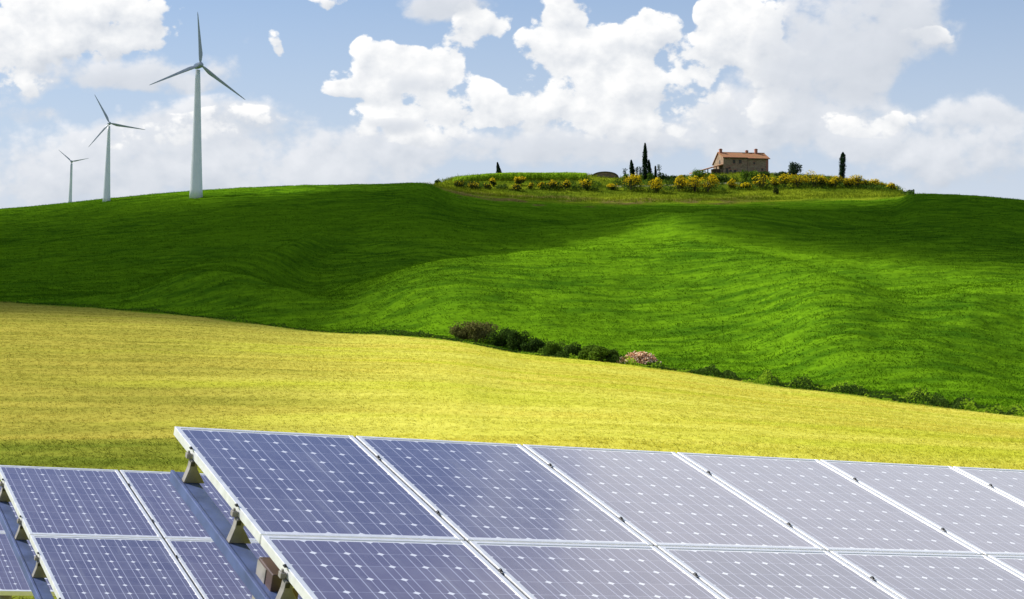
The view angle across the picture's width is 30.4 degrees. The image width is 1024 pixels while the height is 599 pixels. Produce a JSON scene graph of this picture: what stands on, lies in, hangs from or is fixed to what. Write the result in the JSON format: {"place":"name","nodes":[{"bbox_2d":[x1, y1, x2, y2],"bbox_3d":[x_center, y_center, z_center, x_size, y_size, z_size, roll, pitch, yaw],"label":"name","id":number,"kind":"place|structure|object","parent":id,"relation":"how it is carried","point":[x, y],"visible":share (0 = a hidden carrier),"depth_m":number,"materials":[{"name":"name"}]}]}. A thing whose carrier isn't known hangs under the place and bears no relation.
{"place":"outdoors","nodes":[
{"label":"outdoors","id":0,"kind":"place"},
{"bbox_2d":[0,174,1023,598],"bbox_3d":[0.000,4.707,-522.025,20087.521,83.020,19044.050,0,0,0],"label":"ground","id":1,"kind":"structure","parent":0,"point":[684,228],"depth_m":226.66,"materials":[{"name":"green plant"}]},
{"bbox_2d":[0,595,11,598],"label":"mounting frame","id":2,"kind":"object","parent":1,"relation":"on","point":[5,597],"visible":0.02,"depth_m":18.26,"materials":[{"name":"grey paint"}]},
{"bbox_2d":[0,486,18,531],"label":"solar panel","id":3,"kind":"object","parent":2,"relation":"on","point":[15,514],"depth_m":19.79,"materials":[{"name":"glass"}]},
{"bbox_2d":[0,532,55,595],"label":"solar panel","id":4,"kind":"object","parent":2,"relation":"on","point":[13,581],"visible":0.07,"depth_m":18.11,"materials":[{"name":"glass"}]},
{"bbox_2d":[0,481,53,598],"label":"mounting frame","id":5,"kind":"object","parent":1,"relation":"on","point":[30,566],"visible":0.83,"depth_m":13.83,"materials":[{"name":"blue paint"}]},
{"bbox_2d":[0,465,161,539],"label":"solar panel","id":6,"kind":"object","parent":5,"relation":"on","point":[54,501],"visible":1,"depth_m":14.58,"materials":[{"name":"glass"}]},
{"bbox_2d":[30,535,202,598],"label":"solar panel","id":7,"kind":"object","parent":5,"relation":"on","point":[80,567],"visible":1,"depth_m":13.32,"materials":[{"name":"glass"}]},
{"bbox_2d":[118,470,256,540],"bbox_3d":[-2.490,1.652,15.066,0.998,0.059,1.632,5,11,-25],"label":"solar panel","id":8,"kind":"object","parent":5,"relation":"on","point":[169,512],"visible":0.54,"depth_m":14.95,"materials":[{"name":"glass"}]},
{"bbox_2d":[164,538,302,598],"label":"solar panel","id":9,"kind":"object","parent":5,"relation":"on","point":[208,569],"visible":0.52,"depth_m":13.66,"materials":[{"name":"glass"}]},
{"bbox_2d":[59,150,87,201],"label":"wind turbine","id":10,"kind":"object","parent":1,"relation":"on","point":[70,187],"visible":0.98,"depth_m":497.79,"materials":[{"name":"white paint"}]},
{"bbox_2d":[89,94,144,201],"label":"wind turbine","id":11,"kind":"object","parent":1,"relation":"on","point":[106,192],"visible":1,"depth_m":475.80,"materials":[{"name":"white paint"}]},
{"bbox_2d":[150,12,244,197],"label":"wind turbine","id":12,"kind":"object","parent":1,"relation":"on","point":[196,190],"visible":0.99,"depth_m":454.49,"materials":[{"name":"white paint"}]},
{"bbox_2d":[169,450,295,598],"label":"mounting frame","id":13,"kind":"object","parent":1,"relation":"on","point":[229,539],"visible":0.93,"depth_m":8.64,"materials":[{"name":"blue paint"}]},
{"bbox_2d":[252,557,298,598],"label":"junction box","id":14,"kind":"object","parent":13,"relation":"attached to","point":[267,569],"visible":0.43,"depth_m":8.15,"materials":[{"name":"brown metal"}]},
{"bbox_2d":[174,426,463,543],"bbox_3d":[-0.994,0.900,9.240,0.998,0.057,1.632,5,11,-25],"label":"solar panel","id":15,"kind":"object","parent":13,"relation":"on","point":[269,483],"visible":0.91,"depth_m":9.14,"materials":[{"name":"glass"}]},
{"bbox_2d":[260,535,527,598],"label":"solar panel","id":16,"kind":"object","parent":13,"relation":"on","point":[337,568],"visible":1,"depth_m":8.15,"materials":[{"name":"glass"}]},
{"bbox_2d":[355,436,652,545],"bbox_3d":[-0.089,0.978,9.658,0.998,0.059,1.632,5,11,-25],"label":"solar panel","id":17,"kind":"object","parent":13,"relation":"attached to","point":[466,491],"visible":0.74,"depth_m":9.57,"materials":[{"name":"glass"}]},
{"bbox_2d":[468,541,723,598],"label":"solar panel","id":18,"kind":"object","parent":13,"relation":"on","point":[555,571],"visible":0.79,"depth_m":8.59,"materials":[{"name":"glass"}]},
{"bbox_2d":[522,444,824,550],"bbox_3d":[0.816,1.057,10.077,0.998,0.058,1.632,5,11,-25],"label":"solar panel","id":19,"kind":"object","parent":13,"relation":"attached to","point":[662,498],"visible":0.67,"depth_m":9.99,"materials":[{"name":"glass"}]},
{"bbox_2d":[657,546,900,598],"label":"solar panel","id":20,"kind":"object","parent":13,"relation":"attached to","point":[732,573],"visible":0.81,"depth_m":9.02,"materials":[{"name":"glass"}]},
{"bbox_2d":[677,452,982,554],"bbox_3d":[1.720,1.135,10.495,0.998,0.057,1.631,5,11,-25],"label":"solar panel","id":21,"kind":"object","parent":13,"relation":"attached to","point":[826,507],"visible":0.77,"depth_m":10.41,"materials":[{"name":"glass"}]},
{"bbox_2d":[820,460,1023,555],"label":"solar panel","id":22,"kind":"object","parent":13,"relation":"attached to","point":[980,516],"visible":0.77,"depth_m":10.99,"materials":[{"name":"glass"}]},
{"bbox_2d":[830,551,1023,598],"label":"solar panel","id":23,"kind":"object","parent":13,"relation":"attached to","point":[926,576],"visible":0.85,"depth_m":9.46,"materials":[{"name":"glass"}]},
{"bbox_2d":[953,466,1023,503],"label":"solar panel","id":24,"kind":"object","parent":13,"relation":"attached to","point":[1009,482],"visible":0.7,"depth_m":11.74,"materials":[{"name":"glass"}]},
{"bbox_2d":[988,555,1023,576],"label":"solar panel","id":25,"kind":"object","parent":13,"relation":"attached to","point":[1015,564],"visible":0.58,"depth_m":9.91,"materials":[{"name":"glass"}]},
{"bbox_2d":[448,326,467,339],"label":"hedge bush","id":26,"kind":"object","parent":1,"relation":"on","point":[452,333],"visible":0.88,"depth_m":210.25,"materials":[{"name":"green plant"}]},
{"bbox_2d":[454,180,464,187],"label":"broom bush","id":27,"kind":"object","parent":1,"relation":"on","point":[457,184],"visible":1,"depth_m":513.33,"materials":[{"name":"green plant"}]},
{"bbox_2d":[448,319,499,342],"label":"hedge bush","id":28,"kind":"object","parent":1,"relation":"on","point":[474,331],"visible":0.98,"depth_m":208.29,"materials":[{"name":"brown plant"}]},
{"bbox_2d":[468,181,480,189],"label":"broom bush","id":29,"kind":"object","parent":1,"relation":"on","point":[474,185],"visible":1,"depth_m":513.27,"materials":[{"name":"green plant"}]},
{"bbox_2d":[483,183,491,189],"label":"broom bush","id":30,"kind":"object","parent":1,"relation":"on","point":[487,185],"visible":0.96,"depth_m":516.28,"materials":[{"name":"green plant"}]},
{"bbox_2d":[489,177,496,185],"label":"broom bush","id":31,"kind":"object","parent":1,"relation":"on","point":[492,181],"visible":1,"depth_m":521.03,"materials":[{"name":"yellow plant"}]},
{"bbox_2d":[496,162,501,172],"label":"cypress tree","id":32,"kind":"object","parent":1,"relation":"on","point":[498,169],"visible":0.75,"depth_m":538.32,"materials":[{"name":"green plant"}]},
{"bbox_2d":[486,327,514,345],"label":"hedge bush","id":33,"kind":"object","parent":1,"relation":"on","point":[499,338],"visible":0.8,"depth_m":206.30,"materials":[{"name":"green plant"}]},
{"bbox_2d":[0,182,1023,415],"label":"meadow grass","id":34,"kind":"structure","parent":1,"relation":"on","point":[391,272],"depth_m":258.74,"materials":[{"name":"green plant"}]},
{"bbox_2d":[5,300,1023,416],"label":"verge weeds","id":35,"kind":"object","parent":1,"relation":"on","point":[916,395],"visible":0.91,"depth_m":173.31,"materials":[{"name":"green plant"}]},
{"bbox_2d":[509,184,522,190],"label":"broom bush","id":36,"kind":"object","parent":1,"relation":"on","point":[516,187],"visible":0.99,"depth_m":515.92,"materials":[{"name":"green plant"}]},
{"bbox_2d":[506,329,530,350],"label":"hedge bush","id":37,"kind":"object","parent":1,"relation":"on","point":[513,342],"visible":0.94,"depth_m":202.94,"materials":[{"name":"green plant"}]},
{"bbox_2d":[452,172,586,181],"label":"maize field","id":38,"kind":"structure","parent":1,"relation":"on","point":[528,175],"depth_m":532.09,"materials":[{"name":"green plant"}]},
{"bbox_2d":[514,176,525,184],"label":"broom bush","id":39,"kind":"object","parent":1,"relation":"on","point":[520,180],"visible":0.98,"depth_m":524.19,"materials":[{"name":"yellow plant"}]},
{"bbox_2d":[520,336,547,351],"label":"hedge bush","id":40,"kind":"object","parent":1,"relation":"on","point":[534,345],"visible":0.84,"depth_m":201.01,"materials":[{"name":"green plant"}]},
{"bbox_2d":[537,182,544,187],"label":"broom bush","id":41,"kind":"object","parent":1,"relation":"on","point":[539,184],"visible":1,"depth_m":519.32,"materials":[{"name":"yellow plant"}]},
{"bbox_2d":[537,340,566,354],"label":"hedge bush","id":42,"kind":"object","parent":1,"relation":"on","point":[551,348],"visible":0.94,"depth_m":197.60,"materials":[{"name":"green plant"}]},
{"bbox_2d":[546,179,558,188],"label":"broom bush","id":43,"kind":"object","parent":1,"relation":"on","point":[551,183],"visible":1,"depth_m":519.51,"materials":[{"name":"yellow plant"}]},
{"bbox_2d":[560,179,570,189],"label":"broom bush","id":44,"kind":"object","parent":1,"relation":"on","point":[565,184],"visible":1,"depth_m":519.12,"materials":[{"name":"yellow plant"}]},
{"bbox_2d":[554,342,582,355],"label":"hedge bush","id":45,"kind":"object","parent":1,"relation":"on","point":[573,348],"visible":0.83,"depth_m":195.39,"materials":[{"name":"green plant"}]},
{"bbox_2d":[579,179,591,189],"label":"broom bush","id":46,"kind":"object","parent":1,"relation":"on","point":[584,183],"visible":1,"depth_m":520.02,"materials":[{"name":"yellow plant"}]},
{"bbox_2d":[578,342,594,358],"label":"hedge bush","id":47,"kind":"object","parent":1,"relation":"on","point":[585,350],"visible":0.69,"depth_m":192.19,"materials":[{"name":"green plant"}]},
{"bbox_2d":[588,344,610,360],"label":"hedge bush","id":48,"kind":"object","parent":1,"relation":"on","point":[601,353],"visible":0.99,"depth_m":190.15,"materials":[{"name":"green plant"}]},
{"bbox_2d":[592,171,618,177],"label":"arched shed","id":49,"kind":"structure","parent":1,"relation":"on","point":[606,174],"depth_m":544.41,"materials":[{"name":"stone"}]},
{"bbox_2d":[606,183,618,189],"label":"broom bush","id":50,"kind":"object","parent":1,"relation":"on","point":[611,186],"visible":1,"depth_m":522.17,"materials":[{"name":"yellow plant"}]},
{"bbox_2d":[607,348,618,362],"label":"hedge bush","id":51,"kind":"object","parent":1,"relation":"on","point":[613,351],"visible":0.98,"depth_m":190.31,"materials":[{"name":"green plant"}]},
{"bbox_2d":[629,160,634,177],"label":"cypress tree","id":52,"kind":"object","parent":1,"relation":"on","point":[632,169],"visible":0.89,"depth_m":540.50,"materials":[{"name":"green plant"}]},
{"bbox_2d":[622,174,643,189],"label":"broom bush","id":53,"kind":"object","parent":1,"relation":"on","point":[632,179],"visible":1,"depth_m":521.29,"materials":[{"name":"yellow plant"}]},
{"bbox_2d":[616,351,661,363],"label":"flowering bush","id":54,"kind":"object","parent":1,"relation":"on","point":[643,357],"visible":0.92,"depth_m":188.74,"materials":[{"name":"pink plant"}]},
{"bbox_2d":[641,143,648,179],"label":"cypress tree","id":55,"kind":"object","parent":1,"relation":"on","point":[645,161],"visible":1,"depth_m":536.24,"materials":[{"name":"green plant"}]},
{"bbox_2d":[647,160,652,175],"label":"cypress tree","id":56,"kind":"object","parent":1,"relation":"on","point":[649,168],"visible":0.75,"depth_m":540.61,"materials":[{"name":"green plant"}]},
{"bbox_2d":[647,172,654,180],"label":"shrub","id":57,"kind":"object","parent":1,"relation":"on","point":[651,176],"visible":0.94,"depth_m":535.24,"materials":[{"name":"green plant"}]},
{"bbox_2d":[648,177,662,191],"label":"broom bush","id":58,"kind":"object","parent":1,"relation":"on","point":[656,185],"visible":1,"depth_m":518.10,"materials":[{"name":"yellow plant"}]},
{"bbox_2d":[657,172,668,180],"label":"shrub","id":59,"kind":"object","parent":1,"relation":"on","point":[663,176],"visible":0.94,"depth_m":535.19,"materials":[{"name":"green plant"}]},
{"bbox_2d":[420,171,925,201],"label":"rough grass","id":60,"kind":"structure","parent":1,"relation":"on","point":[757,197],"depth_m":512.73,"materials":[{"name":"green plant"}]},
{"bbox_2d":[674,175,686,190],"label":"broom bush","id":61,"kind":"object","parent":1,"relation":"on","point":[679,182],"visible":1,"depth_m":519.24,"materials":[{"name":"yellow plant"}]},
{"bbox_2d":[457,175,914,194],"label":"scrub","id":62,"kind":"object","parent":1,"relation":"on","point":[864,186],"visible":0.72,"depth_m":521.61,"materials":[{"name":"green plant"}]},
{"bbox_2d":[684,176,702,191],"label":"broom bush","id":63,"kind":"object","parent":1,"relation":"on","point":[694,186],"visible":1,"depth_m":517.86,"materials":[{"name":"yellow plant"}]},
{"bbox_2d":[691,169,715,178],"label":"shrub","id":64,"kind":"object","parent":1,"relation":"on","point":[696,172],"visible":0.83,"depth_m":534.84,"materials":[{"name":"green plant"}]},
{"bbox_2d":[700,173,718,191],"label":"broom bush","id":65,"kind":"object","parent":1,"relation":"on","point":[713,179],"visible":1,"depth_m":517.54,"materials":[{"name":"yellow plant"}]},
{"bbox_2d":[717,175,736,181],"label":"shrub","id":66,"kind":"object","parent":1,"relation":"on","point":[719,178],"visible":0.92,"depth_m":529.83,"materials":[{"name":"green plant"}]},
{"bbox_2d":[689,149,769,173],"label":"farmhouse","id":67,"kind":"object","parent":1,"relation":"on","point":[728,162],"visible":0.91,"depth_m":550.11,"materials":[{"name":"stone"}]},
{"bbox_2d":[726,179,737,188],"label":"broom bush","id":68,"kind":"object","parent":1,"relation":"on","point":[732,184],"visible":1,"depth_m":520.54,"materials":[{"name":"yellow plant"}]},
{"bbox_2d":[738,182,751,189],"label":"broom bush","id":69,"kind":"object","parent":1,"relation":"on","point":[744,185],"visible":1,"depth_m":519.03,"materials":[{"name":"yellow plant"}]},
{"bbox_2d":[739,170,759,181],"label":"shrub","id":70,"kind":"object","parent":1,"relation":"on","point":[747,175],"visible":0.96,"depth_m":527.80,"materials":[{"name":"green plant"}]},
{"bbox_2d":[752,174,772,187],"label":"broom bush","id":71,"kind":"object","parent":1,"relation":"on","point":[762,181],"visible":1,"depth_m":520.32,"materials":[{"name":"yellow plant"}]},
{"bbox_2d":[759,171,771,177],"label":"shrub","id":72,"kind":"object","parent":1,"relation":"on","point":[765,173],"visible":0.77,"depth_m":534.01,"materials":[{"name":"green plant"}]},
{"bbox_2d":[770,177,778,186],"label":"broom bush","id":73,"kind":"object","parent":1,"relation":"on","point":[774,182],"visible":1,"depth_m":522.14,"materials":[{"name":"yellow plant"}]},
{"bbox_2d":[773,187,778,193],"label":"broom bush","id":74,"kind":"object","parent":1,"relation":"on","point":[776,190],"visible":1,"depth_m":511.37,"materials":[{"name":"green plant"}]},
{"bbox_2d":[773,171,787,177],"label":"shrub","id":75,"kind":"object","parent":1,"relation":"on","point":[779,174],"visible":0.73,"depth_m":535.82,"materials":[{"name":"green plant"}]},
{"bbox_2d":[776,174,792,185],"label":"broom bush","id":76,"kind":"object","parent":1,"relation":"on","point":[785,180],"visible":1,"depth_m":521.33,"materials":[{"name":"yellow plant"}]},
{"bbox_2d":[787,162,802,175],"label":"olive tree","id":77,"kind":"object","parent":1,"relation":"on","point":[794,170],"visible":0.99,"depth_m":540.99,"materials":[{"name":"green plant"}]},
{"bbox_2d":[788,174,807,186],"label":"broom bush","id":78,"kind":"object","parent":1,"relation":"on","point":[796,182],"visible":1,"depth_m":521.90,"materials":[{"name":"yellow plant"}]},
{"bbox_2d":[802,170,825,186],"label":"broom bush","id":79,"kind":"object","parent":1,"relation":"on","point":[813,179],"visible":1,"depth_m":521.45,"materials":[{"name":"yellow plant"}]},
{"bbox_2d":[817,175,830,186],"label":"broom bush","id":80,"kind":"object","parent":1,"relation":"on","point":[823,179],"visible":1,"depth_m":521.74,"materials":[{"name":"yellow plant"}]},
{"bbox_2d":[826,175,843,186],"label":"broom bush","id":81,"kind":"object","parent":1,"relation":"on","point":[835,181],"visible":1,"depth_m":521.47,"materials":[{"name":"yellow plant"}]},
{"bbox_2d":[838,152,846,178],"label":"cypress tree","id":82,"kind":"object","parent":1,"relation":"on","point":[842,165],"visible":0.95,"depth_m":531.38,"materials":[{"name":"green plant"}]},
{"bbox_2d":[842,177,854,187],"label":"broom bush","id":83,"kind":"object","parent":1,"relation":"on","point":[848,181],"visible":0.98,"depth_m":521.53,"materials":[{"name":"yellow plant"}]},
{"bbox_2d":[849,174,864,186],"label":"broom bush","id":84,"kind":"object","parent":1,"relation":"on","point":[857,179],"visible":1,"depth_m":523.31,"materials":[{"name":"yellow plant"}]},
{"bbox_2d":[868,179,879,186],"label":"broom bush","id":85,"kind":"object","parent":1,"relation":"on","point":[874,181],"visible":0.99,"depth_m":523.83,"materials":[{"name":"yellow plant"}]},
{"bbox_2d":[884,182,896,189],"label":"broom bush","id":86,"kind":"object","parent":1,"relation":"on","point":[892,186],"visible":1,"depth_m":520.91,"materials":[{"name":"yellow plant"}]},
{"bbox_2d":[0,0,1023,208],"label":"sky","id":87,"kind":"structure","parent":0,"point":[923,96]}
]}

